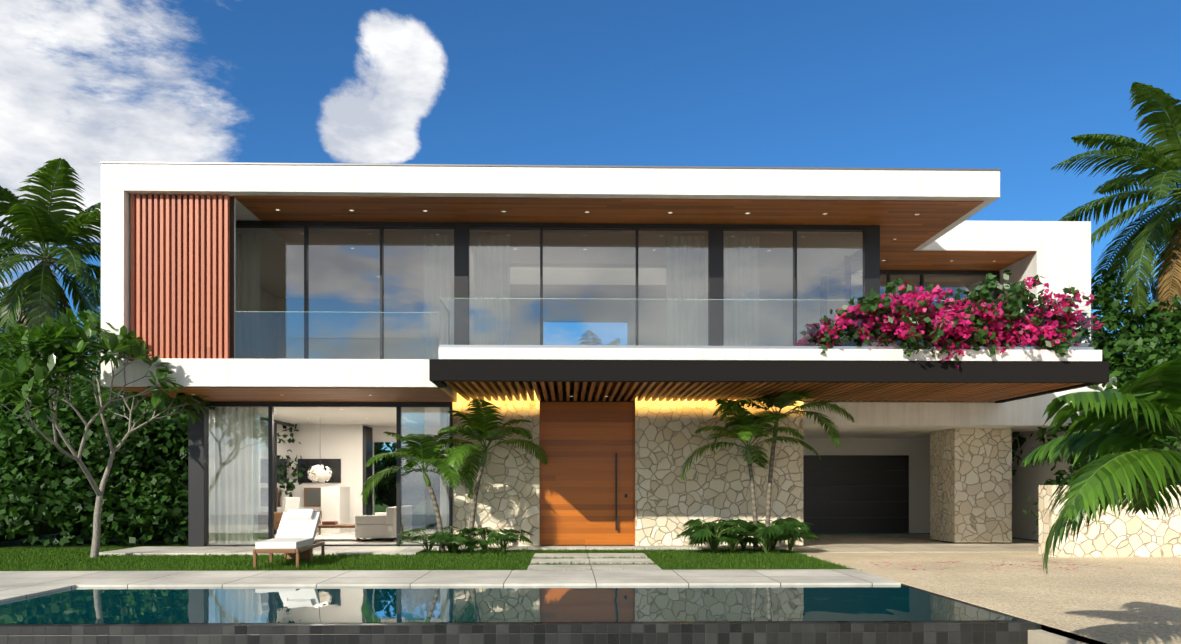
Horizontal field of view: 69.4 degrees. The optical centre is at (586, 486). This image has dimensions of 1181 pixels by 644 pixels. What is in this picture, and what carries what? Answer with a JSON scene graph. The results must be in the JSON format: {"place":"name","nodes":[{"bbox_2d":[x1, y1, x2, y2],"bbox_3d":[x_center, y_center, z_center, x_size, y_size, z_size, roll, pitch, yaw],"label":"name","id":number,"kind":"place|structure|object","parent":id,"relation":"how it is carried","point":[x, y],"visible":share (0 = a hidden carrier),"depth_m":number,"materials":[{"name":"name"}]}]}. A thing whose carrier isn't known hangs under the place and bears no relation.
{"place":"outdoors","nodes":[
{"label":"outdoors","id":0,"kind":"place"},
{"bbox_2d":[0,286,20,320],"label":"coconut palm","id":1,"kind":"object","parent":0,"point":[3,290],"visible":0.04,"depth_m":39.53,"materials":[{"name":"green plant"}]},
{"bbox_2d":[0,496,1105,643],"bbox_3d":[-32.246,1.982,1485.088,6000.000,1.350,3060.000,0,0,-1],"label":"ground","id":2,"kind":"structure","parent":0,"point":[17,543],"depth_m":17.39,"materials":[{"name":"green plant"}]},
{"bbox_2d":[0,158,100,362],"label":"coconut palm","id":3,"kind":"object","parent":2,"relation":"on","point":[36,220],"visible":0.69,"depth_m":25.36,"materials":[{"name":"green plant"}]},
{"bbox_2d":[0,308,210,557],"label":"frangipani","id":4,"kind":"object","parent":2,"relation":"on","point":[41,353],"visible":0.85,"depth_m":14.16,"materials":[{"name":"green plant"}]},
{"bbox_2d":[0,333,306,546],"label":"hedge","id":5,"kind":"object","parent":2,"relation":"on","point":[46,487],"visible":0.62,"depth_m":18.84,"materials":[{"name":"green plant"}]},
{"bbox_2d":[253,509,324,567],"bbox_3d":[-5.038,0.854,14.531,0.710,0.904,1.960,0,0,-5],"label":"lounger","id":6,"kind":"object","parent":2,"relation":"on","point":[294,538],"visible":0.94,"depth_m":14.79,"materials":[{"name":"white fabric"}]},
{"bbox_2d":[374,442,439,508],"bbox_3d":[-3.763,-0.569,28.281,10.663,3.330,2.931,0,0,-1],"label":"hedge","id":7,"kind":"object","parent":2,"relation":"on","point":[385,491],"visible":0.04,"depth_m":27.77,"materials":[{"name":"green plant"}]},
{"bbox_2d":[360,431,485,552],"bbox_3d":[-3.225,0.077,16.644,2.263,2.460,2.617,0,0,-28],"label":"palm tree","id":8,"kind":"object","parent":2,"relation":"on","point":[422,454],"visible":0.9,"depth_m":16.66,"materials":[{"name":"green plant"}]},
{"bbox_2d":[0,546,861,570],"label":"grass","id":9,"kind":"structure","parent":2,"relation":"on","point":[126,561],"depth_m":14.66,"materials":[{"name":"green plant"}]},
{"bbox_2d":[392,526,533,553],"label":"shrubs","id":10,"kind":"object","parent":2,"relation":"on","point":[456,541],"depth_m":16.62,"materials":[{"name":"green plant"}]},
{"bbox_2d":[433,398,547,551],"bbox_3d":[-2.059,-0.174,16.999,2.607,2.963,2.546,0,0,-1],"label":"palm tree","id":11,"kind":"object","parent":2,"relation":"on","point":[483,426],"visible":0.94,"depth_m":16.80,"materials":[{"name":"green plant"}]},
{"bbox_2d":[0,584,1035,643],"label":"pool","id":12,"kind":"structure","parent":2,"relation":"in","point":[893,632],"depth_m":7.97,"materials":[{"name":"tile"}]},
{"bbox_2d":[0,585,1016,623],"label":"water","id":13,"kind":"structure","parent":12,"relation":"in","point":[308,604],"depth_m":9.21,"materials":[{"name":"teal liquid"}]},
{"bbox_2d":[0,534,1180,643],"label":"pavement","id":14,"kind":"structure","parent":2,"relation":"on","point":[1132,600],"depth_m":11.89,"materials":[{"name":"beige stone"}]},
{"bbox_2d":[579,330,619,344],"bbox_3d":[0.264,-2.860,39.668,5.354,8.336,5.781,0,0,-31],"label":"tree","id":15,"kind":"object","parent":2,"relation":"on","point":[596,342],"depth_m":38.28,"materials":[{"name":"green plant"}]},
{"bbox_2d":[100,161,1180,556],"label":"house","id":16,"kind":"structure","parent":2,"relation":"on","point":[924,445],"depth_m":16.79,"materials":[{"name":"white paint"}]},
{"bbox_2d":[258,498,282,529],"bbox_3d":[-7.823,0.767,20.867,0.771,0.979,0.800,0,0,-11],"label":"navy armchair","id":17,"kind":"object","parent":16,"relation":"on","point":[277,517],"visible":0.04,"depth_m":20.53,"materials":[{"name":"brown wood"}]},
{"bbox_2d":[281,497,321,534],"bbox_3d":[-7.345,0.767,21.887,0.771,0.979,0.800,0,0,9],"label":"white armchair","id":18,"kind":"object","parent":16,"relation":"on","point":[290,503],"visible":0.15,"depth_m":21.87,"materials":[{"name":"white fabric"}]},
{"bbox_2d":[308,464,331,482],"bbox_3d":[-6.820,-0.909,21.795,0.621,1.668,0.607,0,0,-1],"label":"pendant","id":19,"kind":"object","parent":16,"relation":"hanging from","point":[322,476],"visible":1,"depth_m":21.63,"materials":[{"name":"white"}]},
{"bbox_2d":[292,424,372,532],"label":"living room walls","id":20,"kind":"structure","parent":16,"relation":"on","point":[344,452],"depth_m":23.98,"materials":[{"name":"white paint"}]},
{"bbox_2d":[318,521,365,540],"bbox_3d":[-5.978,1.037,20.012,1.500,0.440,0.800,0,0,-1],"label":"coffee table","id":21,"kind":"object","parent":16,"relation":"on","point":[329,524],"visible":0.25,"depth_m":19.62,"materials":[{"name":"brown wood"}]},
{"bbox_2d":[355,505,411,540],"bbox_3d":[-4.837,0.867,20.437,0.900,0.780,2.200,0,0,-1],"label":"sofa","id":22,"kind":"object","parent":16,"relation":"on","point":[380,525],"visible":0.65,"depth_m":19.34,"materials":[{"name":"grey fabric"}]},
{"bbox_2d":[540,402,634,545],"bbox_3d":[0.006,-0.273,18.268,2.030,3.060,0.250,0,0,-1],"label":"door","id":23,"kind":"structure","parent":16,"relation":"attached to","point":[582,444],"depth_m":18.20,"materials":[{"name":"brown wood"}]},
{"bbox_2d":[188,221,999,546],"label":"frames","id":24,"kind":"structure","parent":16,"relation":"on","point":[198,477],"depth_m":17.19,"materials":[{"name":"black metal"}]},
{"bbox_2d":[206,227,994,544],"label":"glazing","id":25,"kind":"structure","parent":16,"relation":"on","point":[834,281],"depth_m":17.18,"materials":[{"name":"clear glass"}]},
{"bbox_2d":[215,233,991,543],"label":"curtains","id":26,"kind":"object","parent":16,"relation":"on","point":[488,292],"depth_m":17.46,"materials":[{"name":"white fabric"}]},
{"bbox_2d":[274,209,993,418],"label":"downlights","id":27,"kind":"object","parent":16,"relation":"on","point":[583,249],"visible":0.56,"depth_m":16.47,"materials":[{"name":"white"}]},
{"bbox_2d":[235,298,1093,358],"bbox_3d":[1.115,-2.721,16.759,15.160,0.956,4.415,0,0,-1],"label":"balustrade","id":28,"kind":"object","parent":16,"relation":"on","point":[443,323],"visible":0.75,"depth_m":14.60,"materials":[{"name":"clear glass"}]},
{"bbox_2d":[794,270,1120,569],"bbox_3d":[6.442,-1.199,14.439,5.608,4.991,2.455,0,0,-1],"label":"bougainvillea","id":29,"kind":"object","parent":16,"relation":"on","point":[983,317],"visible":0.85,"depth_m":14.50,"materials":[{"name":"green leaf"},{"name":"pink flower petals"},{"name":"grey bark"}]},
{"bbox_2d":[675,517,820,552],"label":"shrubs","id":30,"kind":"object","parent":2,"relation":"on","point":[714,533],"depth_m":16.48,"materials":[{"name":"green plant"}]},
{"bbox_2d":[681,399,820,551],"bbox_3d":[3.143,-0.193,17.031,2.656,3.001,2.704,0,0,-44],"label":"palm tree","id":31,"kind":"object","parent":2,"relation":"on","point":[746,427],"visible":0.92,"depth_m":16.90,"materials":[{"name":"green plant"}]},
{"bbox_2d":[712,392,853,551],"bbox_3d":[3.916,-0.547,17.110,2.936,3.707,2.836,0,0,-1],"label":"palm tree","id":32,"kind":"object","parent":2,"relation":"on","point":[786,399],"visible":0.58,"depth_m":16.86,"materials":[{"name":"green plant"}]},
{"bbox_2d":[1012,269,1180,534],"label":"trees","id":33,"kind":"object","parent":2,"relation":"on","point":[1134,350],"visible":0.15,"depth_m":19.92,"materials":[{"name":"green plant"}]},
{"bbox_2d":[1022,357,1180,574],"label":"palm","id":34,"kind":"object","parent":2,"relation":"on","point":[1140,413],"visible":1,"depth_m":5.67,"materials":[{"name":"green plant"}]},
{"bbox_2d":[1051,81,1180,328],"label":"coconut palm","id":35,"kind":"object","parent":2,"relation":"on","point":[1159,158],"visible":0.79,"depth_m":21.77,"materials":[{"name":"green plant"}]},
{"bbox_2d":[0,0,1180,450],"label":"sky","id":36,"kind":"structure","parent":0,"point":[1007,86],"materials":[{"name":"blue"}]}
]}

